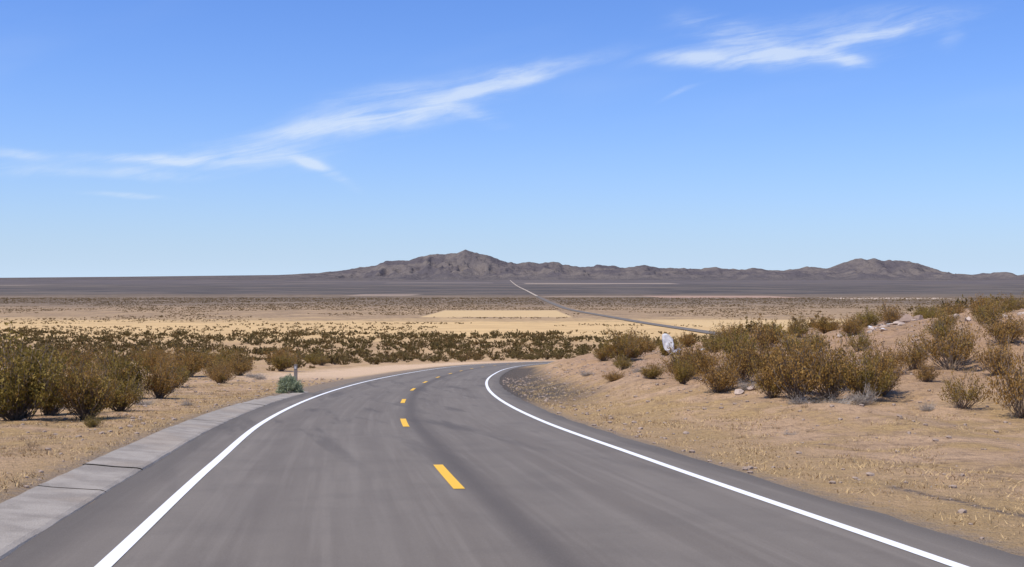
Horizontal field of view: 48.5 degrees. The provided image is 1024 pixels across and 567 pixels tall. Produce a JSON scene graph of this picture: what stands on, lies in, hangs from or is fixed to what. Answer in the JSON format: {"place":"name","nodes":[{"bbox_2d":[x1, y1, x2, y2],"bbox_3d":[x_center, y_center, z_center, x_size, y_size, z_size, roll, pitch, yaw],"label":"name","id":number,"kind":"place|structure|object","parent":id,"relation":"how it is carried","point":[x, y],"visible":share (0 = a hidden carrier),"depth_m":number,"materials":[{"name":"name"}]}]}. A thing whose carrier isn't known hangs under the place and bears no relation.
{"place":"outdoors","nodes":[
{"label":"outdoors","id":0,"kind":"place"},
{"bbox_2d":[0,296,1023,566],"bbox_3d":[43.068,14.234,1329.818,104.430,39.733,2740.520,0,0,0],"label":"asphalt road","id":1,"kind":"structure","parent":0,"point":[348,476],"depth_m":13.33,"materials":[{"name":"grey asphalt"}]},
{"bbox_2d":[400,365,494,488],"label":"yellow dashed line","id":2,"kind":"object","parent":1,"relation":"on","point":[450,478],"visible":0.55,"depth_m":16.53,"materials":[{"name":"paint"}]},
{"bbox_2d":[94,361,968,566],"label":"white edge lines","id":3,"kind":"structure","parent":1,"relation":"on","point":[118,552],"depth_m":13.28,"materials":[{"name":"paint"}]},
{"bbox_2d":[0,280,1023,561],"bbox_3d":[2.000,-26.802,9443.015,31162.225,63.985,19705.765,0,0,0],"label":"desert ground","id":4,"kind":"structure","parent":0,"point":[964,446],"depth_m":47.90,"materials":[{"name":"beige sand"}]},
{"bbox_2d":[0,336,43,373],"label":"creosote bush","id":5,"kind":"object","parent":4,"relation":"on","point":[11,356],"visible":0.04,"depth_m":30.64,"materials":[{"name":"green plant"}]},
{"bbox_2d":[0,318,77,420],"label":"creosote bush","id":6,"kind":"object","parent":4,"relation":"on","point":[20,385],"visible":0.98,"depth_m":28.34,"materials":[{"name":"green plant"}]},
{"bbox_2d":[35,346,93,414],"bbox_3d":[-12.416,2.685,31.086,1.915,1.918,1.643,0,0,-13],"label":"creosote bush","id":7,"kind":"object","parent":4,"relation":"on","point":[49,410],"visible":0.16,"depth_m":31.04,"materials":[{"name":"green plant"}]},
{"bbox_2d":[55,343,95,368],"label":"creosote bush","id":8,"kind":"object","parent":4,"relation":"on","point":[73,353],"visible":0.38,"depth_m":112.05,"materials":[{"name":"brown plant"}]},
{"bbox_2d":[41,357,122,419],"bbox_3d":[-11.030,2.694,29.048,2.002,1.716,1.718,0,0,-42],"label":"creosote bush","id":9,"kind":"object","parent":4,"relation":"on","point":[89,397],"visible":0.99,"depth_m":28.94,"materials":[{"name":"green plant"}]},
{"bbox_2d":[63,357,101,376],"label":"creosote bush","id":10,"kind":"object","parent":4,"relation":"on","point":[81,366],"visible":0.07,"depth_m":59.90,"materials":[{"name":"brown plant"}]},
{"bbox_2d":[82,411,105,427],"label":"creosote bush","id":11,"kind":"object","parent":4,"relation":"on","point":[92,423],"visible":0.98,"depth_m":25.96,"materials":[{"name":"plant"}]},
{"bbox_2d":[85,360,123,387],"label":"creosote bush","id":12,"kind":"object","parent":4,"relation":"on","point":[105,374],"visible":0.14,"depth_m":40.48,"materials":[{"name":"brown plant"}]},
{"bbox_2d":[90,347,124,368],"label":"creosote bush","id":13,"kind":"object","parent":4,"relation":"on","point":[108,358],"visible":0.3,"depth_m":103.96,"materials":[{"name":"brown plant"}]},
{"bbox_2d":[92,347,156,391],"bbox_3d":[-14.075,3.182,41.140,1.793,2.019,2.089,0,0,-44],"label":"creosote bush","id":14,"kind":"object","parent":4,"relation":"on","point":[124,374],"visible":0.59,"depth_m":40.93,"materials":[{"name":"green plant"}]},
{"bbox_2d":[103,367,155,410],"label":"creosote bush","id":15,"kind":"object","parent":4,"relation":"on","point":[123,400],"visible":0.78,"depth_m":32.53,"materials":[{"name":"brown plant"}]},
{"bbox_2d":[133,397,159,404],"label":"dry shrub","id":16,"kind":"object","parent":4,"relation":"on","point":[143,403],"visible":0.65,"depth_m":37.05,"materials":[{"name":"grey plant"}]},
{"bbox_2d":[129,342,169,372],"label":"creosote bush","id":17,"kind":"object","parent":4,"relation":"on","point":[149,359],"visible":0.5,"depth_m":95.63,"materials":[{"name":"brown plant"}]},
{"bbox_2d":[0,391,306,560],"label":"concrete curb","id":18,"kind":"structure","parent":4,"relation":"on","point":[28,515],"depth_m":15.24,"materials":[{"name":"grey concrete"}]},
{"bbox_2d":[139,343,173,358],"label":"creosote bush","id":19,"kind":"object","parent":4,"relation":"on","point":[167,352],"visible":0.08,"depth_m":134.66,"materials":[{"name":"brown plant"}]},
{"bbox_2d":[138,355,182,398],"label":"creosote bush","id":20,"kind":"object","parent":4,"relation":"on","point":[163,386],"visible":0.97,"depth_m":41.42,"materials":[{"name":"brown plant"}]},
{"bbox_2d":[151,351,187,365],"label":"creosote bush","id":21,"kind":"object","parent":4,"relation":"on","point":[164,358],"visible":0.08,"depth_m":85.68,"materials":[{"name":"brown plant"}]},
{"bbox_2d":[150,353,193,372],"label":"creosote bush","id":22,"kind":"object","parent":4,"relation":"on","point":[165,366],"visible":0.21,"depth_m":70.00,"materials":[{"name":"brown plant"}]},
{"bbox_2d":[164,360,198,387],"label":"creosote bush","id":23,"kind":"object","parent":4,"relation":"on","point":[184,377],"visible":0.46,"depth_m":55.88,"materials":[{"name":"brown plant"}]},
{"bbox_2d":[166,343,216,376],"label":"creosote bush","id":24,"kind":"object","parent":4,"relation":"on","point":[185,355],"visible":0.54,"depth_m":79.67,"materials":[{"name":"brown plant"}]},
{"bbox_2d":[195,349,216,367],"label":"creosote bush","id":25,"kind":"object","parent":4,"relation":"on","point":[204,357],"visible":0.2,"depth_m":117.43,"materials":[{"name":"brown plant"}]},
{"bbox_2d":[198,357,237,378],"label":"creosote bush","id":26,"kind":"object","parent":4,"relation":"on","point":[212,366],"visible":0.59,"depth_m":71.74,"materials":[{"name":"brown plant"}]},
{"bbox_2d":[209,348,235,366],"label":"creosote bush","id":27,"kind":"object","parent":4,"relation":"on","point":[224,358],"visible":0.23,"depth_m":96.77,"materials":[{"name":"brown plant"}]},
{"bbox_2d":[208,362,237,383],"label":"creosote bush","id":28,"kind":"object","parent":4,"relation":"on","point":[219,378],"visible":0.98,"depth_m":63.84,"materials":[{"name":"brown plant"}]},
{"bbox_2d":[212,344,248,363],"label":"creosote bush","id":29,"kind":"object","parent":4,"relation":"on","point":[227,353],"visible":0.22,"depth_m":109.64,"materials":[{"name":"brown plant"}]},
{"bbox_2d":[222,351,256,375],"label":"creosote bush","id":30,"kind":"object","parent":4,"relation":"on","point":[243,366],"visible":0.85,"depth_m":83.89,"materials":[{"name":"brown plant"}]},
{"bbox_2d":[263,343,294,360],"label":"creosote bush","id":31,"kind":"object","parent":4,"relation":"on","point":[282,350],"visible":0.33,"depth_m":139.69,"materials":[{"name":"brown plant"}]},
{"bbox_2d":[266,350,299,370],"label":"creosote bush","id":32,"kind":"object","parent":4,"relation":"on","point":[280,364],"visible":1,"depth_m":100.76,"materials":[{"name":"brown plant"}]},
{"bbox_2d":[275,373,303,392],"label":"sagebrush","id":33,"kind":"object","parent":4,"relation":"on","point":[288,384],"visible":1,"depth_m":48.39,"materials":[{"name":"green plant"}]},
{"bbox_2d":[302,349,321,364],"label":"creosote bush","id":34,"kind":"object","parent":4,"relation":"on","point":[312,359],"visible":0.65,"depth_m":145.57,"materials":[{"name":"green plant"}]},
{"bbox_2d":[314,352,330,365],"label":"creosote bush","id":35,"kind":"object","parent":4,"relation":"on","point":[319,361],"visible":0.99,"depth_m":131.81,"materials":[{"name":"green plant"}]},
{"bbox_2d":[0,321,846,338],"bbox_3d":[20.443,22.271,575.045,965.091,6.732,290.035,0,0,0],"label":"desert scrub","id":36,"kind":"object","parent":4,"relation":"on","point":[208,328],"visible":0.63,"depth_m":561.21,"materials":[{"name":"green plant"}]},
{"bbox_2d":[0,293,1010,370],"bbox_3d":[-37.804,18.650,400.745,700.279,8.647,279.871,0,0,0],"label":"desert scrub","id":37,"kind":"object","parent":4,"relation":"on","point":[449,342],"visible":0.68,"depth_m":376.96,"materials":[{"name":"green plant"}]},
{"bbox_2d":[0,308,1021,548],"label":"loose pebbles","id":38,"kind":"object","parent":4,"relation":"on","point":[745,468],"visible":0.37,"depth_m":29.95,"materials":[{"name":"gravel"}]},
{"bbox_2d":[0,297,1023,321],"bbox_3d":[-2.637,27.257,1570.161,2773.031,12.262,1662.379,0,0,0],"label":"desert scrub","id":39,"kind":"object","parent":4,"relation":"on","point":[450,302],"visible":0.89,"depth_m":1675.93,"materials":[{"name":"brown plant"}]},
{"bbox_2d":[579,367,597,375],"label":"dry shrub","id":40,"kind":"object","parent":4,"relation":"on","point":[587,373],"visible":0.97,"depth_m":51.92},
{"bbox_2d":[593,343,615,360],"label":"creosote bush","id":41,"kind":"object","parent":4,"relation":"on","point":[600,353],"visible":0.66,"depth_m":63.75,"materials":[{"name":"brown plant"}]},
{"bbox_2d":[602,368,624,381],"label":"creosote bush","id":42,"kind":"object","parent":4,"relation":"on","point":[613,377],"visible":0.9,"depth_m":43.49,"materials":[{"name":"brown plant"}]},
{"bbox_2d":[599,325,643,360],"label":"creosote bush","id":43,"kind":"object","parent":4,"relation":"on","point":[627,348],"visible":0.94,"depth_m":61.68,"materials":[{"name":"brown plant"}]},
{"bbox_2d":[612,351,636,369],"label":"creosote bush","id":44,"kind":"object","parent":4,"relation":"on","point":[622,363],"visible":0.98,"depth_m":46.91,"materials":[{"name":"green plant"}]},
{"bbox_2d":[619,325,654,357],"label":"creosote bush","id":45,"kind":"object","parent":4,"relation":"on","point":[642,350],"visible":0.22,"depth_m":64.81,"materials":[{"name":"brown plant"}]},
{"bbox_2d":[636,333,657,351],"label":"creosote bush","id":46,"kind":"object","parent":4,"relation":"on","point":[647,340],"visible":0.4,"depth_m":79.88,"materials":[{"name":"brown plant"}]},
{"bbox_2d":[639,359,666,378],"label":"creosote bush","id":47,"kind":"object","parent":4,"relation":"on","point":[652,372],"visible":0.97,"depth_m":40.90,"materials":[{"name":"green plant"}]},
{"bbox_2d":[653,336,683,355],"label":"creosote bush","id":48,"kind":"object","parent":4,"relation":"on","point":[663,350],"visible":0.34,"depth_m":63.76,"materials":[{"name":"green plant"}]},
{"bbox_2d":[658,337,703,378],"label":"creosote bush","id":49,"kind":"object","parent":4,"relation":"on","point":[676,358],"visible":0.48,"depth_m":39.89,"materials":[{"name":"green plant"}]},
{"bbox_2d":[669,357,697,383],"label":"creosote bush","id":50,"kind":"object","parent":4,"relation":"on","point":[682,374],"visible":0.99,"depth_m":37.86,"materials":[{"name":"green plant"}]},
{"bbox_2d":[673,330,696,346],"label":"creosote bush","id":51,"kind":"object","parent":4,"relation":"on","point":[686,339],"visible":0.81,"depth_m":77.63,"materials":[{"name":"brown plant"}]},
{"bbox_2d":[673,339,711,374],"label":"creosote bush","id":52,"kind":"object","parent":4,"relation":"on","point":[702,358],"visible":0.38,"depth_m":41.22,"materials":[{"name":"brown plant"}]},
{"bbox_2d":[681,342,725,373],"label":"creosote bush","id":53,"kind":"object","parent":4,"relation":"on","point":[712,357],"visible":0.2,"depth_m":42.84,"materials":[{"name":"brown plant"}]},
{"bbox_2d":[697,329,732,352],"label":"creosote bush","id":54,"kind":"object","parent":4,"relation":"on","point":[706,343],"visible":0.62,"depth_m":53.85,"materials":[{"name":"brown plant"}]},
{"bbox_2d":[693,351,746,392],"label":"creosote bush","id":55,"kind":"object","parent":4,"relation":"on","point":[719,384],"visible":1,"depth_m":33.93,"materials":[{"name":"brown plant"}]},
{"bbox_2d":[712,318,748,342],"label":"creosote bush","id":56,"kind":"object","parent":4,"relation":"on","point":[730,328],"visible":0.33,"depth_m":58.00,"materials":[{"name":"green plant"}]},
{"bbox_2d":[713,322,756,356],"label":"creosote bush","id":57,"kind":"object","parent":4,"relation":"on","point":[738,337],"visible":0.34,"depth_m":45.65,"materials":[{"name":"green plant"}]},
{"bbox_2d":[720,333,761,375],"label":"creosote bush","id":58,"kind":"object","parent":4,"relation":"on","point":[740,352],"visible":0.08,"depth_m":37.41,"materials":[{"name":"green plant"}]},
{"bbox_2d":[720,324,769,381],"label":"creosote bush","id":59,"kind":"object","parent":4,"relation":"on","point":[744,354],"visible":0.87,"depth_m":34.88,"materials":[{"name":"green plant"}]},
{"bbox_2d":[735,373,758,390],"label":"dry shrub","id":60,"kind":"object","parent":4,"relation":"on","point":[743,385],"visible":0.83,"depth_m":33.39,"materials":[{"name":"beige plant"}]},
{"bbox_2d":[741,313,788,349],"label":"creosote bush","id":61,"kind":"object","parent":4,"relation":"on","point":[760,339],"visible":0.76,"depth_m":47.86,"materials":[{"name":"brown plant"}]},
{"bbox_2d":[747,352,787,398],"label":"creosote bush","id":62,"kind":"object","parent":4,"relation":"on","point":[767,384],"visible":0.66,"depth_m":31.22,"materials":[{"name":"brown plant"}]},
{"bbox_2d":[748,334,790,375],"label":"creosote bush","id":63,"kind":"object","parent":4,"relation":"on","point":[769,350],"visible":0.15,"depth_m":35.69,"materials":[{"name":"brown plant"}]},
{"bbox_2d":[760,315,789,341],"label":"creosote bush","id":64,"kind":"object","parent":4,"relation":"on","point":[775,327],"visible":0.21,"depth_m":52.98,"materials":[{"name":"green plant"}]},
{"bbox_2d":[776,327,811,350],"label":"creosote bush","id":65,"kind":"object","parent":4,"relation":"on","point":[785,345],"visible":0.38,"depth_m":43.41,"materials":[{"name":"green plant"}]},
{"bbox_2d":[762,324,837,399],"bbox_3d":[7.595,2.125,30.570,1.919,2.122,1.977,0,0,41],"label":"creosote bush","id":66,"kind":"object","parent":4,"relation":"on","point":[791,372],"visible":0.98,"depth_m":30.42,"materials":[{"name":"green plant"}]},
{"bbox_2d":[786,312,814,336],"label":"creosote bush","id":67,"kind":"object","parent":4,"relation":"on","point":[802,330],"visible":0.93,"depth_m":54.89,"materials":[{"name":"brown plant"}]},
{"bbox_2d":[773,326,831,393],"bbox_3d":[8.224,2.179,32.056,1.882,1.915,1.849,0,0,0],"label":"creosote bush","id":68,"kind":"object","parent":4,"relation":"on","point":[807,345],"visible":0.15,"depth_m":31.99,"materials":[{"name":"brown plant"}]},
{"bbox_2d":[785,389,825,404],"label":"dry shrub","id":69,"kind":"object","parent":4,"relation":"on","point":[793,401],"visible":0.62,"depth_m":29.77,"materials":[{"name":"grey plant"}]},
{"bbox_2d":[805,327,828,351],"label":"creosote bush","id":70,"kind":"object","parent":4,"relation":"on","point":[815,338],"visible":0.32,"depth_m":45.27,"materials":[{"name":"brown plant"}]},
{"bbox_2d":[807,310,840,333],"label":"creosote bush","id":71,"kind":"object","parent":4,"relation":"on","point":[824,326],"visible":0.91,"depth_m":56.79,"materials":[{"name":"brown plant"}]},
{"bbox_2d":[794,328,874,398],"bbox_3d":[8.950,2.204,31.256,2.105,2.014,2.036,0,0,3],"label":"creosote bush","id":72,"kind":"object","parent":4,"relation":"on","point":[840,373],"visible":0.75,"depth_m":31.03,"materials":[{"name":"brown plant"}]},
{"bbox_2d":[808,389,867,404],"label":"dry shrub","id":73,"kind":"object","parent":4,"relation":"on","point":[847,402],"visible":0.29,"depth_m":29.66,"materials":[{"name":"grey plant"}]},
{"bbox_2d":[818,330,863,391],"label":"creosote bush","id":74,"kind":"object","parent":4,"relation":"on","point":[851,355],"visible":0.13,"depth_m":32.95,"materials":[{"name":"brown plant"}]},
{"bbox_2d":[837,312,869,335],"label":"creosote bush","id":75,"kind":"object","parent":4,"relation":"on","point":[846,328],"visible":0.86,"depth_m":49.84,"materials":[{"name":"brown plant"}]},
{"bbox_2d":[835,383,880,405],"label":"dry shrub","id":76,"kind":"object","parent":4,"relation":"on","point":[861,398],"visible":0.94,"depth_m":30.18,"materials":[{"name":"grey plant"}]},
{"bbox_2d":[839,325,878,351],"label":"creosote bush","id":77,"kind":"object","parent":4,"relation":"on","point":[860,340],"visible":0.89,"depth_m":42.92,"materials":[{"name":"brown plant"}]},
{"bbox_2d":[848,305,883,325],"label":"creosote bush","id":78,"kind":"object","parent":4,"relation":"on","point":[867,318],"visible":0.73,"depth_m":54.24,"materials":[{"name":"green plant"}]},
{"bbox_2d":[840,342,898,400],"bbox_3d":[9.681,2.422,30.965,1.694,1.656,1.664,0,0,-3],"label":"creosote bush","id":79,"kind":"object","parent":4,"relation":"on","point":[873,380],"visible":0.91,"depth_m":30.75,"materials":[{"name":"green plant"}]},
{"bbox_2d":[856,338,910,370],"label":"creosote bush","id":80,"kind":"object","parent":4,"relation":"on","point":[899,357],"visible":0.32,"depth_m":36.45,"materials":[{"name":"brown plant"}]},
{"bbox_2d":[866,345,903,395],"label":"creosote bush","id":81,"kind":"object","parent":4,"relation":"on","point":[886,364],"visible":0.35,"depth_m":31.80,"materials":[{"name":"brown plant"}]},
{"bbox_2d":[873,298,906,323],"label":"creosote bush","id":82,"kind":"object","parent":4,"relation":"on","point":[888,315],"visible":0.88,"depth_m":54.92,"materials":[{"name":"brown plant"}]},
{"bbox_2d":[890,313,912,322],"bbox_3d":[19.849,1.891,58.140,0.979,0.744,1.327,0,0,6],"label":"boulder","id":83,"kind":"object","parent":4,"relation":"on","point":[906,318],"visible":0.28,"depth_m":57.75,"materials":[{"name":"beige stone"}]},
{"bbox_2d":[896,329,929,369],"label":"creosote bush","id":84,"kind":"object","parent":4,"relation":"on","point":[913,358],"visible":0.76,"depth_m":37.39,"materials":[{"name":"brown plant"}]},
{"bbox_2d":[908,355,941,381],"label":"creosote bush","id":85,"kind":"object","parent":4,"relation":"on","point":[923,375],"visible":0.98,"depth_m":33.76,"materials":[{"name":"brown plant"}]},
{"bbox_2d":[916,399,935,411],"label":"dry shrub","id":86,"kind":"object","parent":4,"relation":"on","point":[925,409],"visible":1,"depth_m":28.78,"materials":[{"name":"grey plant"}]},
{"bbox_2d":[911,302,946,316],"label":"creosote bush","id":87,"kind":"object","parent":4,"relation":"on","point":[918,312],"visible":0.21,"depth_m":66.03,"materials":[{"name":"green plant"}]},
{"bbox_2d":[921,307,937,318],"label":"creosote bush","id":88,"kind":"object","parent":4,"relation":"on","point":[925,315],"visible":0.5,"depth_m":61.94,"materials":[{"name":"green plant"}]},
{"bbox_2d":[925,315,953,339],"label":"creosote bush","id":89,"kind":"object","parent":4,"relation":"on","point":[938,327],"visible":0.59,"depth_m":42.48,"materials":[{"name":"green plant"}]},
{"bbox_2d":[906,309,984,370],"bbox_3d":[13.888,1.824,36.669,2.138,2.014,2.211,0,0,-39],"label":"creosote bush","id":90,"kind":"object","parent":4,"relation":"on","point":[933,349],"visible":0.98,"depth_m":36.55,"materials":[{"name":"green plant"}]},
{"bbox_2d":[929,306,964,327],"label":"creosote bush","id":91,"kind":"object","parent":4,"relation":"on","point":[952,316],"visible":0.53,"depth_m":45.85,"materials":[{"name":"brown plant"}]},
{"bbox_2d":[935,299,972,314],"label":"creosote bush","id":92,"kind":"object","parent":4,"relation":"on","point":[957,310],"visible":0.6,"depth_m":69.75,"materials":[{"name":"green plant"}]},
{"bbox_2d":[935,317,984,363],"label":"creosote bush","id":93,"kind":"object","parent":4,"relation":"on","point":[955,332],"visible":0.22,"depth_m":37.88,"materials":[{"name":"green plant"}]},
{"bbox_2d":[937,364,994,408],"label":"creosote bush","id":94,"kind":"object","parent":4,"relation":"on","point":[957,396],"visible":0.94,"depth_m":28.66,"materials":[{"name":"green plant"}]},
{"bbox_2d":[965,292,996,307],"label":"creosote bush","id":95,"kind":"object","parent":4,"relation":"on","point":[980,296],"visible":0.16,"depth_m":71.74,"materials":[{"name":"brown plant"}]},
{"bbox_2d":[962,295,1008,316],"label":"creosote bush","id":96,"kind":"object","parent":4,"relation":"on","point":[971,308],"visible":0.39,"depth_m":51.48,"materials":[{"name":"brown plant"}]},
{"bbox_2d":[970,298,1004,323],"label":"creosote bush","id":97,"kind":"object","parent":4,"relation":"on","point":[985,312],"visible":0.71,"depth_m":46.89,"materials":[{"name":"brown plant"}]},
{"bbox_2d":[970,329,1020,375],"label":"creosote bush","id":98,"kind":"object","parent":4,"relation":"on","point":[996,356],"visible":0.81,"depth_m":34.50,"materials":[{"name":"brown plant"}]},
{"bbox_2d":[972,303,1023,343],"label":"creosote bush","id":99,"kind":"object","parent":4,"relation":"on","point":[1014,330],"visible":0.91,"depth_m":39.31,"materials":[{"name":"brown plant"}]},
{"bbox_2d":[984,332,1023,417],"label":"creosote bush","id":100,"kind":"object","parent":4,"relation":"on","point":[1018,384],"visible":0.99,"depth_m":27.00,"materials":[{"name":"brown plant"}]},
{"bbox_2d":[987,290,1023,312],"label":"creosote bush","id":101,"kind":"object","parent":4,"relation":"on","point":[1011,305],"visible":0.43,"depth_m":57.70,"materials":[{"name":"brown plant"}]},
{"bbox_2d":[1000,293,1023,309],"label":"creosote bush","id":102,"kind":"object","parent":4,"relation":"on","point":[1020,306],"visible":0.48,"depth_m":62.90,"materials":[{"name":"brown plant"}]},
{"bbox_3d":[8.192,3.471,57.141,0.509,0.454,0.710,0,17,34],"label":"white boulder","id":103,"kind":"object","parent":4,"relation":"on","visible":0},
{"bbox_2d":[662,334,673,352],"bbox_3d":[7.811,3.046,56.970,0.604,1.075,0.475,0,0,-16],"label":"white boulder","id":104,"kind":"object","parent":103,"relation":"on","point":[666,338],"visible":0.75,"depth_m":56.90,"materials":[{"name":"white stone"}]},
{"bbox_2d":[0,250,1023,279],"bbox_3d":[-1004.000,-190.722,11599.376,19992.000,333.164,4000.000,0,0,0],"label":"mountain range","id":105,"kind":"structure","parent":0,"point":[465,265],"depth_m":11276.46,"materials":[{"name":"brown stone"}]},
{"bbox_2d":[0,0,1023,277],"label":"sky","id":106,"kind":"structure","parent":0,"point":[138,138],"materials":[{"name":"blue"}]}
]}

